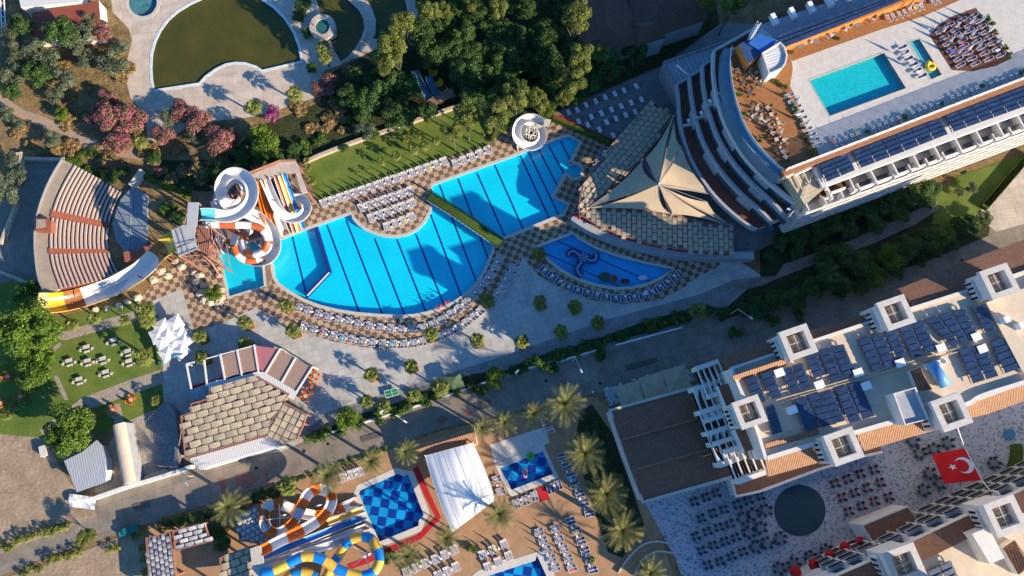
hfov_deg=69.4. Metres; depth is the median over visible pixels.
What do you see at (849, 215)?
dark tree
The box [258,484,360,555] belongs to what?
figure eight slide
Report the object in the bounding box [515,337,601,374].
hedge
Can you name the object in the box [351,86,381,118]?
dark tree
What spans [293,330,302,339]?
planter
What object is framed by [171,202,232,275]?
slide tower
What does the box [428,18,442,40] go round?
dark tree
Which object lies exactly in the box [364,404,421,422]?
road wall
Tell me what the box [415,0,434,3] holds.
dark tree
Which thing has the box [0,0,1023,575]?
ground
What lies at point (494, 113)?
pine tree
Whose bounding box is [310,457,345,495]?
date palm
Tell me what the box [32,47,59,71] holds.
grey green tree
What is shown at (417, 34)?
dark tree
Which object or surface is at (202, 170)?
dry bush
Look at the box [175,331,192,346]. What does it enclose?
parasol
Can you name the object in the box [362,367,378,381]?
fan palm
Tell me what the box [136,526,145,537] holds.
fan palm
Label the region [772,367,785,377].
roof unit
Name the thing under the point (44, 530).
fan palm
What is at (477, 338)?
fan palm
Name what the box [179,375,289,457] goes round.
canvas pavilion
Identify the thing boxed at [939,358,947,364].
fan unit
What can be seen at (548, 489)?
blue sling lounger
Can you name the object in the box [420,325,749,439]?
road joints
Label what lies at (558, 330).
fan palm
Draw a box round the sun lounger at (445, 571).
[442,567,447,575]
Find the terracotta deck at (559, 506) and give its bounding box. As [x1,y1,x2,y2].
[139,397,672,575]
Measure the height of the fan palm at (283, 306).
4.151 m
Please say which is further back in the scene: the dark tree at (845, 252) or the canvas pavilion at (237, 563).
the dark tree at (845, 252)
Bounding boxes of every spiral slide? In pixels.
[200,167,258,253]
[512,113,550,150]
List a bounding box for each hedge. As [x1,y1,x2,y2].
[66,156,100,178]
[142,169,191,200]
[157,487,280,532]
[254,152,299,162]
[317,422,361,437]
[402,393,444,405]
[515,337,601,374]
[580,420,641,542]
[615,304,713,342]
[715,284,800,321]
[979,155,1023,209]
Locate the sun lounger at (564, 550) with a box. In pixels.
[560,548,569,552]
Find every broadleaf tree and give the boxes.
[0,296,63,356]
[12,280,40,305]
[12,348,56,389]
[42,402,96,457]
[865,263,888,287]
[877,242,907,271]
[932,222,957,246]
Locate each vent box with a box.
[998,315,1011,323]
[1013,322,1023,329]
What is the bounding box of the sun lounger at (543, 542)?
[539,539,547,545]
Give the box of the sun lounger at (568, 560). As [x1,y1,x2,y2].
[564,557,573,563]
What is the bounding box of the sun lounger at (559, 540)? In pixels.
[555,538,564,543]
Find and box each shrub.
[76,150,87,158]
[86,146,99,158]
[157,201,179,216]
[202,167,217,181]
[299,138,311,156]
[300,28,311,38]
[303,430,318,442]
[313,132,326,146]
[317,423,331,441]
[335,423,345,436]
[346,108,358,123]
[356,414,366,430]
[372,407,385,425]
[384,552,390,564]
[389,405,401,418]
[398,399,413,414]
[417,393,431,407]
[451,388,461,397]
[465,380,480,392]
[466,543,477,553]
[477,384,488,396]
[507,365,516,376]
[524,354,539,367]
[532,356,550,371]
[543,355,556,364]
[548,364,559,374]
[551,348,566,362]
[574,345,584,358]
[580,339,593,351]
[593,341,605,351]
[594,350,606,361]
[602,333,612,345]
[615,327,628,339]
[642,318,658,333]
[653,316,668,327]
[669,310,679,326]
[680,309,693,324]
[698,303,711,314]
[728,326,745,338]
[763,314,780,326]
[794,309,804,322]
[808,149,815,154]
[832,288,849,300]
[985,14,990,21]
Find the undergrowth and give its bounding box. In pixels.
[152,0,719,191]
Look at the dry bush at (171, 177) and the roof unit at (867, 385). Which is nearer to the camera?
the roof unit at (867, 385)
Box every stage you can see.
[112,169,151,263]
[774,485,825,535]
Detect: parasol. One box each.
[148,330,161,344]
[152,338,163,350]
[153,318,169,331]
[157,345,174,363]
[158,327,175,346]
[165,313,184,332]
[168,338,177,349]
[171,344,190,360]
[173,326,186,337]
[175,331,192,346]
[443,373,464,389]
[615,380,643,405]
[638,371,667,398]
[661,364,691,392]
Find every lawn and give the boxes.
[0,280,163,437]
[302,111,517,199]
[932,154,1023,225]
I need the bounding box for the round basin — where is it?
[309,14,335,40]
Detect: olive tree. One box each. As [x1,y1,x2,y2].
[0,24,18,46]
[0,63,25,86]
[4,40,31,66]
[44,88,63,104]
[66,22,93,52]
[72,48,94,68]
[82,12,98,31]
[94,49,128,76]
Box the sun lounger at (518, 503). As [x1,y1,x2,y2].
[516,498,520,507]
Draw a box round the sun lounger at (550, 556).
[546,553,555,558]
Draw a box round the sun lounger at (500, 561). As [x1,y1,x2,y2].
[497,556,503,565]
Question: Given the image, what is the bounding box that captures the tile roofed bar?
[416,427,476,459]
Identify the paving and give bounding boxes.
[556,24,780,251]
[977,168,1023,231]
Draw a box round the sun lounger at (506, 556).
[504,552,509,561]
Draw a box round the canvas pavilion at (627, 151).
[578,100,672,216]
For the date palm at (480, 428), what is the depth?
156.21 m
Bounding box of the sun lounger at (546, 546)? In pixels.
[541,544,550,549]
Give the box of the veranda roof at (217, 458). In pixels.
[190,436,286,469]
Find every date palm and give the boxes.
[207,486,251,525]
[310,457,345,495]
[357,445,387,476]
[391,437,419,464]
[391,537,424,574]
[434,523,460,553]
[470,415,494,439]
[481,495,517,532]
[491,409,516,436]
[517,398,548,430]
[541,383,586,427]
[561,430,605,476]
[583,469,629,516]
[598,507,643,552]
[633,553,664,575]
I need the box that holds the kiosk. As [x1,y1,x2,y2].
[190,384,208,400]
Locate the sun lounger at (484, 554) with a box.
[482,550,487,558]
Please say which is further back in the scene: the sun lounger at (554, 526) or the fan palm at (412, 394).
the fan palm at (412, 394)
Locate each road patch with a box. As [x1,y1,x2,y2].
[132,500,150,510]
[360,431,381,441]
[472,399,491,410]
[624,357,657,370]
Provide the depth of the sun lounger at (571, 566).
155.32 m
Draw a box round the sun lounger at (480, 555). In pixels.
[478,551,483,560]
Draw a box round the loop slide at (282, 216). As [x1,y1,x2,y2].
[260,177,311,236]
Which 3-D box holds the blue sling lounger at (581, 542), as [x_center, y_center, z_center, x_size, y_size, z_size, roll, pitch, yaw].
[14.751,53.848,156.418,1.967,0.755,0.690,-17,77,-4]
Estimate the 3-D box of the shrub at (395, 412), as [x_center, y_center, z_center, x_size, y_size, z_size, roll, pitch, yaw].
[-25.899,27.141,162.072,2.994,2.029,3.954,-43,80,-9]
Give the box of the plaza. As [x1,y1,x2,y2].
[153,257,759,463]
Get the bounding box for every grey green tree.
[0,105,14,121]
[0,175,19,204]
[4,150,18,170]
[5,166,26,185]
[11,118,25,129]
[19,36,46,54]
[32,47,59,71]
[43,130,61,146]
[51,67,78,92]
[111,40,129,56]
[160,107,176,127]
[185,129,202,144]
[355,121,375,139]
[954,187,964,196]
[965,181,978,192]
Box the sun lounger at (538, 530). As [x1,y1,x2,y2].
[534,527,542,532]
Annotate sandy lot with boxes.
[0,434,96,553]
[12,534,147,575]
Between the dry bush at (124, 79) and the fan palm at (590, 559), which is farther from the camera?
the dry bush at (124, 79)
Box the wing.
[658,38,732,109]
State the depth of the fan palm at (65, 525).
156.54 m
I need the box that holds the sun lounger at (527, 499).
[525,495,530,504]
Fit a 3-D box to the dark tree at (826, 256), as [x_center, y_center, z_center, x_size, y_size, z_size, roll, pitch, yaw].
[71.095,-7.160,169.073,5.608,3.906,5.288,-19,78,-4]
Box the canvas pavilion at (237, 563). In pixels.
[218,544,259,575]
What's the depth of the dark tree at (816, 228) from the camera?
169.03 m
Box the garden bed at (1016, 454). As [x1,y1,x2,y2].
[1006,444,1023,468]
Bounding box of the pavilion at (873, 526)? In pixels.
[847,504,916,541]
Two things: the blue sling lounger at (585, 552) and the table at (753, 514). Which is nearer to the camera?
the blue sling lounger at (585, 552)
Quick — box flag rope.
[957,428,994,495]
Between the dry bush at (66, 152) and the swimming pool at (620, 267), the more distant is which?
the dry bush at (66, 152)
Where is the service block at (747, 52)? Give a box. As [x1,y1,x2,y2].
[734,34,777,70]
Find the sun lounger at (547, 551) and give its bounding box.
[543,548,551,553]
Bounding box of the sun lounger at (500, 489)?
[495,487,504,491]
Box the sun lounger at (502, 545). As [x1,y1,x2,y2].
[499,540,504,549]
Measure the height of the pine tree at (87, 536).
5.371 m
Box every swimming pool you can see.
[216,237,266,298]
[270,133,583,317]
[353,468,429,545]
[473,551,554,575]
[495,445,558,495]
[535,231,673,289]
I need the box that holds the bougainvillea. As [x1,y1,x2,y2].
[263,104,281,122]
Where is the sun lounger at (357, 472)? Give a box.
[354,468,360,476]
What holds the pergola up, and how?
on the ground at (750, 12)
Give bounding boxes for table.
[740,515,746,521]
[746,529,752,535]
[750,511,756,517]
[752,543,759,550]
[757,524,763,531]
[763,507,769,513]
[764,540,770,546]
[776,565,782,571]
[777,535,783,541]
[790,560,796,565]
[807,553,813,559]
[909,437,915,443]
[916,449,922,456]
[920,487,927,493]
[927,470,932,476]
[931,445,936,451]
[937,480,943,486]
[945,439,951,445]
[991,459,997,466]
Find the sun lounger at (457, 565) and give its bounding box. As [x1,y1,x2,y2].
[454,561,459,570]
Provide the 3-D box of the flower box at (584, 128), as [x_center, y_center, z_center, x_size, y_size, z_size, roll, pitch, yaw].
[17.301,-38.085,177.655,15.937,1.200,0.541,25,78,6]
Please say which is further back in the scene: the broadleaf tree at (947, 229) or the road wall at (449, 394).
the broadleaf tree at (947, 229)
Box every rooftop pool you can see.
[808,52,906,116]
[907,38,942,79]
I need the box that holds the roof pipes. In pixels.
[762,347,959,432]
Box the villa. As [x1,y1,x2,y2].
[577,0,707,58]
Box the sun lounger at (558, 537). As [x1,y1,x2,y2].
[554,535,562,539]
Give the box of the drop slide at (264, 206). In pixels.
[256,180,280,235]
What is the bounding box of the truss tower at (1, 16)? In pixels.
[0,0,6,41]
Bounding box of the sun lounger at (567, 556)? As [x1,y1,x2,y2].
[563,554,572,558]
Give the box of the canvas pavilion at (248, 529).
[236,505,270,544]
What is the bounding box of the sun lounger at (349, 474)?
[347,470,352,479]
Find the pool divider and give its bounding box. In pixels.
[262,239,271,284]
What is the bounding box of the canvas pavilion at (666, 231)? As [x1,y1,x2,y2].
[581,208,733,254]
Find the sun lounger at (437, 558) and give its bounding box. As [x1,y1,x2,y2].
[434,553,439,562]
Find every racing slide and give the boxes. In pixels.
[264,505,370,566]
[274,173,305,233]
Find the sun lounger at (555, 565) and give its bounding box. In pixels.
[550,563,559,567]
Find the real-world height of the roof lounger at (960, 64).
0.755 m
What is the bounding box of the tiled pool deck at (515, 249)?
[132,114,719,348]
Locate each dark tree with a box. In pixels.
[0,82,22,100]
[9,13,34,34]
[21,60,51,88]
[39,15,79,46]
[100,167,118,183]
[117,166,131,175]
[146,150,161,163]
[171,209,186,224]
[181,181,193,194]
[209,519,228,542]
[212,158,235,175]
[217,535,230,551]
[230,149,248,166]
[255,153,268,166]
[286,141,301,154]
[291,8,306,22]
[293,0,311,9]
[306,62,318,72]
[334,95,344,106]
[336,82,360,109]
[339,143,348,152]
[345,63,365,83]
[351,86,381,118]
[354,108,374,122]
[361,69,383,87]
[367,127,379,140]
[368,78,395,99]
[371,45,381,58]
[373,65,396,78]
[377,28,399,47]
[380,70,410,94]
[381,102,410,132]
[383,92,408,111]
[393,71,420,100]
[400,29,409,51]
[403,106,417,128]
[407,15,433,45]
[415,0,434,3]
[416,35,448,69]
[417,101,438,122]
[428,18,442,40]
[431,12,458,36]
[437,28,455,50]
[439,35,463,64]
[440,0,466,15]
[448,59,479,87]
[450,18,475,44]
[451,9,465,27]
[454,50,485,71]
[459,73,484,89]
[459,84,485,105]
[460,3,486,25]
[462,40,487,67]
[466,62,489,87]
[475,13,496,32]
[475,94,487,115]
[476,3,491,20]
[480,16,510,42]
[481,37,500,56]
[483,55,506,82]
[485,83,510,111]
[489,44,517,71]
[492,72,508,85]
[496,32,517,48]
[498,71,526,89]
[501,22,525,43]
[504,0,521,16]
[504,54,522,77]
[508,106,524,115]
[512,0,530,10]
[515,0,538,22]
[525,84,546,107]
[526,24,542,43]
[531,27,559,50]
[532,40,562,67]
[535,18,558,40]
[538,57,566,79]
[539,69,561,93]
[540,0,554,5]
[544,88,558,109]
[549,81,578,103]
[551,2,570,20]
[552,27,575,49]
[553,0,573,10]
[557,44,570,67]
[563,83,588,106]
[565,40,589,63]
[583,68,603,92]
[584,55,598,71]
[594,48,625,81]
[621,44,647,65]
[737,302,749,317]
[749,296,770,319]
[762,247,777,263]
[765,288,788,312]
[773,230,794,251]
[784,288,806,309]
[791,226,809,244]
[800,275,823,299]
[808,233,822,247]
[809,219,829,240]
[813,244,835,263]
[815,260,851,292]
[819,210,844,234]
[827,241,858,269]
[839,222,858,238]
[841,207,861,227]
[844,249,875,278]
[850,278,869,295]
[856,198,882,220]
[866,214,887,234]
[877,191,897,215]
[887,266,904,279]
[890,205,910,221]
[892,234,923,261]
[893,186,918,209]
[906,179,936,207]
[914,227,941,253]
[914,253,927,267]
[921,180,941,192]
[924,196,936,208]
[930,245,944,257]
[947,239,958,250]
[949,216,969,235]
[963,214,981,233]
[976,210,993,225]
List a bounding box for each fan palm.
[0,410,11,420]
[0,540,5,548]
[3,542,14,553]
[7,403,18,413]
[10,535,20,544]
[18,531,31,542]
[19,570,29,575]
[25,385,35,392]
[26,564,35,571]
[28,531,36,539]
[34,530,40,537]
[34,566,43,573]
[39,526,48,537]
[43,554,55,565]
[49,528,58,537]
[50,552,62,563]
[53,524,63,531]
[60,520,70,530]
[64,550,73,560]
[65,318,81,330]
[73,546,85,556]
[86,311,103,324]
[104,546,113,553]
[112,543,120,552]
[119,315,131,325]
[130,532,137,540]
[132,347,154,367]
[133,135,148,148]
[134,300,157,322]
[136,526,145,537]
[138,314,157,329]
[138,543,145,551]
[139,555,146,563]
[140,567,147,575]
[150,395,161,405]
[161,515,168,523]
[171,512,181,523]
[178,520,185,527]
[184,511,191,519]
[191,328,206,343]
[193,350,209,364]
[195,515,205,523]
[212,543,217,551]
[237,314,254,329]
[237,335,251,348]
[244,99,263,117]
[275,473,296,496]
[277,299,294,313]
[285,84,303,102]
[285,322,300,336]
[302,157,308,163]
[303,163,311,171]
[306,176,315,185]
[315,39,333,57]
[318,52,332,66]
[359,394,372,408]
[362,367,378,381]
[375,397,389,412]
[377,156,384,165]
[390,151,400,160]
[401,134,409,142]
[404,359,418,373]
[406,388,420,402]
[408,144,418,155]
[415,133,421,139]
[419,141,429,150]
[423,326,438,342]
[429,377,449,397]
[431,136,440,144]
[469,332,483,347]
[479,292,495,306]
[514,334,529,347]
[531,247,546,261]
[532,295,546,310]
[553,324,567,340]
[566,298,583,312]
[587,556,594,563]
[591,314,605,330]
[688,301,706,319]
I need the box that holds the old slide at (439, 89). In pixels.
[411,61,454,104]
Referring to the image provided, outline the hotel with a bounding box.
[674,0,1023,232]
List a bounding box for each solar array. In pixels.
[744,375,766,402]
[759,370,781,398]
[763,404,782,434]
[771,0,903,46]
[782,362,810,393]
[792,392,835,430]
[804,353,824,379]
[817,344,853,382]
[818,154,854,182]
[820,390,844,422]
[833,381,873,423]
[852,134,903,168]
[856,331,895,371]
[883,329,907,359]
[896,118,946,150]
[897,319,936,358]
[924,308,975,347]
[926,560,957,575]
[943,86,1023,132]
[956,343,997,383]
[970,303,997,336]
[988,338,1019,373]
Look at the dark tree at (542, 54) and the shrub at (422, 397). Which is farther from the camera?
the dark tree at (542, 54)
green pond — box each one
[149,0,301,91]
[314,0,367,63]
[365,0,410,41]
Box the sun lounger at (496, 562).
[493,558,499,566]
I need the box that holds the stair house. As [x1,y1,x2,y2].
[757,42,787,82]
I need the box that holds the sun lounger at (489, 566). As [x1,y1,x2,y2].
[486,561,492,570]
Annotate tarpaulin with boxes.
[69,494,95,509]
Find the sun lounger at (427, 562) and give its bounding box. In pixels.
[424,558,429,567]
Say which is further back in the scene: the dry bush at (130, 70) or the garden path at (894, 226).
the dry bush at (130, 70)
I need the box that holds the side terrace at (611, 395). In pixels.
[603,369,694,405]
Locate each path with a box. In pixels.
[0,94,148,159]
[0,160,60,293]
[40,370,163,434]
[52,342,61,351]
[53,375,67,399]
[60,311,136,340]
[107,403,123,423]
[732,201,939,291]
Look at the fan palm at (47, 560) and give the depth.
154.91 m
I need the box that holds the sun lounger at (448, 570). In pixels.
[445,566,451,575]
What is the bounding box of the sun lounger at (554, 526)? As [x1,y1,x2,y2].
[550,524,558,528]
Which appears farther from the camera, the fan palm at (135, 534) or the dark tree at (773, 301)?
the dark tree at (773, 301)
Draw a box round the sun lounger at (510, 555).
[507,550,512,559]
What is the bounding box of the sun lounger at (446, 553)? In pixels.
[443,549,448,558]
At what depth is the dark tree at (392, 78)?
172.33 m
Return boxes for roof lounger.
[784,92,794,97]
[797,115,807,120]
[802,125,812,131]
[810,137,819,142]
[813,142,822,147]
[850,134,856,141]
[877,123,883,130]
[897,44,906,49]
[903,55,913,61]
[908,61,918,67]
[917,73,927,78]
[939,34,948,40]
[953,55,963,62]
[955,61,965,67]
[957,16,966,22]
[962,49,972,55]
[964,27,974,33]
[966,56,976,61]
[968,12,977,18]
[969,32,979,38]
[970,60,980,66]
[976,23,986,28]
[976,44,985,50]
[979,50,989,56]
[983,34,993,40]
[983,55,993,62]
[991,45,1001,51]
[995,51,1005,58]
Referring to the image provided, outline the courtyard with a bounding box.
[645,401,1023,575]
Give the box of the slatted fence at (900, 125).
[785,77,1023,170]
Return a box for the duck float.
[925,60,935,70]
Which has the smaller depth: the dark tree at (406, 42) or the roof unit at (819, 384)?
the roof unit at (819, 384)
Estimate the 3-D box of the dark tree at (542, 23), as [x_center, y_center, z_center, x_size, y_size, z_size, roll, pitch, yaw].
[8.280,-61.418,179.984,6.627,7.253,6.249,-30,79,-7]
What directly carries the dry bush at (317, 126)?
on the undergrowth
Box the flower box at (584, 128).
[554,114,614,141]
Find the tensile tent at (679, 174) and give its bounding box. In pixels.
[587,115,731,226]
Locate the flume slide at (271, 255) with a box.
[244,209,280,266]
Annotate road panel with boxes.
[218,477,229,500]
[234,471,259,488]
[262,467,271,486]
[436,415,447,424]
[463,408,472,416]
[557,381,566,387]
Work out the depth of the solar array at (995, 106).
154.44 m
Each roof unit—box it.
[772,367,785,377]
[785,405,797,414]
[812,379,825,389]
[852,368,864,377]
[861,381,871,390]
[894,358,905,367]
[935,343,946,352]
[970,332,982,341]
[976,344,988,353]
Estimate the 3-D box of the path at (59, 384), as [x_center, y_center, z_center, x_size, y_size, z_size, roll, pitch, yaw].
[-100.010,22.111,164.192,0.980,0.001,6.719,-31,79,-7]
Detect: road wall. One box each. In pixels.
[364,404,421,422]
[442,381,485,397]
[557,350,597,362]
[615,327,681,345]
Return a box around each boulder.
[91,307,98,311]
[103,306,110,311]
[115,302,122,309]
[124,299,131,304]
[133,294,141,300]
[149,275,158,283]
[156,267,165,275]
[161,468,168,473]
[162,272,172,279]
[177,263,185,270]
[192,278,202,285]
[194,271,204,278]
[196,289,205,297]
[200,282,207,288]
[200,295,207,303]
[206,299,215,305]
[214,299,223,306]
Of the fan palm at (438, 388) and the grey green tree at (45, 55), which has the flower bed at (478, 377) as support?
the fan palm at (438, 388)
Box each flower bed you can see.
[325,307,717,429]
[574,404,643,557]
[716,189,989,318]
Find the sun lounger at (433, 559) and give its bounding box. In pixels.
[431,555,436,564]
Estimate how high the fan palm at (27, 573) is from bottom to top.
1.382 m
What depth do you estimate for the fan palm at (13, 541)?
155.84 m
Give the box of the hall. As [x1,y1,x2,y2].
[606,384,738,503]
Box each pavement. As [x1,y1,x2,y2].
[95,409,191,495]
[146,402,183,467]
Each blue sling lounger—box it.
[546,484,551,493]
[550,483,554,492]
[557,453,565,457]
[558,480,562,489]
[565,517,574,521]
[566,471,574,476]
[567,520,575,525]
[572,526,580,531]
[575,489,583,494]
[576,493,584,497]
[576,536,584,541]
[577,540,586,545]
[580,502,589,506]
[580,546,588,551]
[581,549,590,555]
[584,509,593,514]
[585,513,594,517]
[588,565,597,570]
[589,569,597,574]
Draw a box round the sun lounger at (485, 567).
[483,563,488,572]
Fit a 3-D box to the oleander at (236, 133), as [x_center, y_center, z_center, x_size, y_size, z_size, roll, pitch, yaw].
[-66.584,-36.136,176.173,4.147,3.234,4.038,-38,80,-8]
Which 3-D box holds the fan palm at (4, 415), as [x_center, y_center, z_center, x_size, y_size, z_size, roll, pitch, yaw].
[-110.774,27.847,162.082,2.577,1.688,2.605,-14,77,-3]
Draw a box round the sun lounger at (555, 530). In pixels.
[551,527,559,532]
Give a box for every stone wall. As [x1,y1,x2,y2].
[0,202,19,245]
[0,271,25,282]
[16,152,24,167]
[24,157,64,161]
[304,103,459,163]
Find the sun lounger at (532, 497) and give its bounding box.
[530,492,535,501]
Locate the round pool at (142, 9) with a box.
[125,0,159,19]
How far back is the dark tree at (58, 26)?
176.25 m
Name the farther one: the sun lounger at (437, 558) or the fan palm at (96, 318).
the fan palm at (96, 318)
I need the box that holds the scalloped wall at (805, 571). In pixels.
[787,540,854,575]
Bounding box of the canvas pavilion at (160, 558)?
[145,531,183,575]
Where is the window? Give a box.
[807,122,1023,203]
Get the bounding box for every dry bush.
[7,121,13,128]
[9,129,21,139]
[12,124,24,130]
[23,139,33,149]
[36,151,44,156]
[50,145,61,156]
[55,100,65,109]
[56,60,68,69]
[58,115,71,126]
[61,124,69,132]
[61,149,74,160]
[62,137,75,148]
[67,93,75,103]
[69,141,79,151]
[73,108,86,120]
[86,82,95,91]
[88,45,99,57]
[90,143,101,152]
[93,162,105,171]
[94,150,107,163]
[99,137,110,145]
[106,144,117,155]
[108,154,116,161]
[114,71,125,82]
[117,161,123,169]
[120,75,128,83]
[124,63,136,74]
[136,147,149,157]
[148,141,157,150]
[148,163,160,168]
[163,171,178,184]
[175,163,185,171]
[176,143,184,150]
[178,170,186,178]
[185,167,194,175]
[190,155,200,162]
[190,160,203,169]
[193,165,200,173]
[193,173,205,186]
[198,165,208,174]
[214,154,228,163]
[250,163,258,169]
[287,100,296,108]
[294,100,305,112]
[294,106,306,116]
[304,122,313,133]
[312,124,321,132]
[320,112,333,123]
[320,123,331,133]
[328,96,335,103]
[328,114,339,125]
[334,106,347,114]
[334,113,342,120]
[337,125,346,134]
[338,115,346,122]
[351,120,363,127]
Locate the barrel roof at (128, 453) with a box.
[113,422,143,484]
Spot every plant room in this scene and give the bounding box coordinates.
[884,387,928,425]
[963,527,1004,563]
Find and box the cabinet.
[38,445,49,457]
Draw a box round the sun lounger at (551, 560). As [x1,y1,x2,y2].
[547,558,556,562]
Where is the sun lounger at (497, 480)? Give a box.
[492,478,501,482]
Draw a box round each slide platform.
[249,159,315,202]
[250,545,265,575]
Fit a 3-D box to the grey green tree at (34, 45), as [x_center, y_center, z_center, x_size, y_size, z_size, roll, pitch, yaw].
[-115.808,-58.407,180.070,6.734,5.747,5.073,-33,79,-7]
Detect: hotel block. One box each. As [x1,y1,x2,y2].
[687,240,1023,497]
[786,461,1023,575]
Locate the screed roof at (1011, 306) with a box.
[985,288,1023,372]
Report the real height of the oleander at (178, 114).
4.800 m
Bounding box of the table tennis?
[384,388,398,397]
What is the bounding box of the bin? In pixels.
[122,524,139,535]
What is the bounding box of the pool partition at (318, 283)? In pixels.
[304,226,331,296]
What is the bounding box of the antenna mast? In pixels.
[748,21,760,39]
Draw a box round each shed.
[19,0,87,16]
[32,1,107,46]
[64,440,111,491]
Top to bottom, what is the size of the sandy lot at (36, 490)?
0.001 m
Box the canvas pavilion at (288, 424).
[266,402,312,444]
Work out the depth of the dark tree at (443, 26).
177.13 m
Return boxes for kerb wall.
[617,540,668,572]
[633,550,672,575]
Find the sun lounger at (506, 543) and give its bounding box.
[503,538,508,547]
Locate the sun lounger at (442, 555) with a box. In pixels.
[440,551,445,560]
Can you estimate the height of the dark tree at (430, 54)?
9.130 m
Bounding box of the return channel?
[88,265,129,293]
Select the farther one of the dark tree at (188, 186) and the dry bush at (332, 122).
the dry bush at (332, 122)
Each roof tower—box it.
[722,394,767,429]
[767,323,818,361]
[812,426,864,466]
[860,294,916,332]
[866,541,927,575]
[921,392,972,432]
[961,494,1023,537]
[964,262,1020,302]
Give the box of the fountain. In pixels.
[1003,429,1015,439]
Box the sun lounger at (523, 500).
[521,496,526,505]
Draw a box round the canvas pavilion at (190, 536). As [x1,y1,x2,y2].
[172,521,217,550]
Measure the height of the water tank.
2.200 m
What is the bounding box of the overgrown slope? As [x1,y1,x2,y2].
[0,0,320,159]
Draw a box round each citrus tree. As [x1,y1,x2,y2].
[54,107,67,120]
[204,285,221,300]
[248,123,279,157]
[335,405,361,430]
[485,365,506,388]
[540,107,553,117]
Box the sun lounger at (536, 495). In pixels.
[533,491,538,500]
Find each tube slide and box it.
[205,221,275,263]
[260,532,383,575]
[283,567,318,575]
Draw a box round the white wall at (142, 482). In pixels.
[93,465,194,499]
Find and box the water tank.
[925,360,950,387]
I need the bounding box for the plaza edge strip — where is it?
[307,276,760,433]
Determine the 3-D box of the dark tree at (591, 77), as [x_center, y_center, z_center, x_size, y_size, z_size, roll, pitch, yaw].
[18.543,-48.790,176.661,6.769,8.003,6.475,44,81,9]
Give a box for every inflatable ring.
[522,468,527,477]
[526,452,533,460]
[599,272,610,280]
[611,275,616,282]
[620,279,629,283]
[638,275,647,279]
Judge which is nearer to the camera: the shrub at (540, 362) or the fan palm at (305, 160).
the shrub at (540, 362)
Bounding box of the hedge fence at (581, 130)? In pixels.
[552,116,613,146]
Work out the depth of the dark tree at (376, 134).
175.96 m
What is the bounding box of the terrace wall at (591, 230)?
[570,215,753,261]
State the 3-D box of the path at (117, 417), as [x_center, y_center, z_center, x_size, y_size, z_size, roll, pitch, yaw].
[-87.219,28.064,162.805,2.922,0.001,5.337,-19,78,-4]
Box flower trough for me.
[574,213,728,254]
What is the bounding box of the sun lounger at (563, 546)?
[558,544,567,549]
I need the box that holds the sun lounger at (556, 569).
[552,567,560,572]
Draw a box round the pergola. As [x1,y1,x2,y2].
[186,344,317,391]
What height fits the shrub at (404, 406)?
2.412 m
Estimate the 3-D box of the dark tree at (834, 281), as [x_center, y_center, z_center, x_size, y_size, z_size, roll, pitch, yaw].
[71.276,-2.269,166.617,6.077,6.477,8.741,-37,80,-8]
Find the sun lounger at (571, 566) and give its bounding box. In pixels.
[567,564,576,569]
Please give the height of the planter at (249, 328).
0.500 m
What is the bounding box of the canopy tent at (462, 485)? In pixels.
[424,442,495,531]
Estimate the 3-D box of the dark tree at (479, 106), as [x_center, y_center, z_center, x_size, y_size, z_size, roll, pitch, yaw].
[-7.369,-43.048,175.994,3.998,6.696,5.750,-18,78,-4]
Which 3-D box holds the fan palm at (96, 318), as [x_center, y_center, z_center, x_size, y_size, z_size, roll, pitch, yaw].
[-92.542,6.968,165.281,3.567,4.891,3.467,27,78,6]
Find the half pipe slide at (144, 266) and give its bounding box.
[37,232,178,312]
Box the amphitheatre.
[33,159,122,298]
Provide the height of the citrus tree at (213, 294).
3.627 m
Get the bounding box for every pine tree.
[75,528,97,546]
[373,55,394,76]
[378,31,407,69]
[387,10,414,52]
[415,0,441,22]
[438,0,451,18]
[439,123,462,150]
[452,96,478,140]
[462,0,483,13]
[480,128,499,149]
[481,100,509,142]
[489,0,509,20]
[502,82,529,120]
[529,87,548,115]
[554,66,569,82]
[555,90,573,112]
[561,0,592,39]
[561,67,587,107]
[568,42,593,72]
[590,43,609,62]
[699,0,715,12]
[718,0,751,34]
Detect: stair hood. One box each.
[906,367,931,390]
[998,539,1023,574]
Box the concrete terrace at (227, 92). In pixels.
[111,0,417,146]
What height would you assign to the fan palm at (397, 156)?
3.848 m
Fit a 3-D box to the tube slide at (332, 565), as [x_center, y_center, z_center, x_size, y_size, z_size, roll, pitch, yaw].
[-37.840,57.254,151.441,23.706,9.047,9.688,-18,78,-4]
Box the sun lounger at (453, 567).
[451,563,456,572]
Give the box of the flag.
[931,448,980,483]
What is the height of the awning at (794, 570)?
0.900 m
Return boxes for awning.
[789,566,800,575]
[808,558,818,568]
[824,550,834,557]
[839,542,850,549]
[854,537,864,545]
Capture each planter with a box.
[200,334,210,344]
[206,355,212,365]
[246,322,254,330]
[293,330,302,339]
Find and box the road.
[0,213,1023,575]
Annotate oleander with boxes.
[83,101,104,129]
[92,19,112,42]
[93,100,131,132]
[98,89,118,103]
[101,120,134,154]
[120,102,148,136]
[151,126,176,145]
[152,167,162,177]
[168,98,191,123]
[184,105,212,135]
[204,124,234,156]
[228,126,241,145]
[309,72,337,96]
[341,58,357,73]
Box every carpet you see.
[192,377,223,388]
[347,466,440,568]
[536,485,548,500]
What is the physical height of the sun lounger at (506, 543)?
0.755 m
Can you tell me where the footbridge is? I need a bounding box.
[424,189,503,248]
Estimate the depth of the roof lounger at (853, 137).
153.66 m

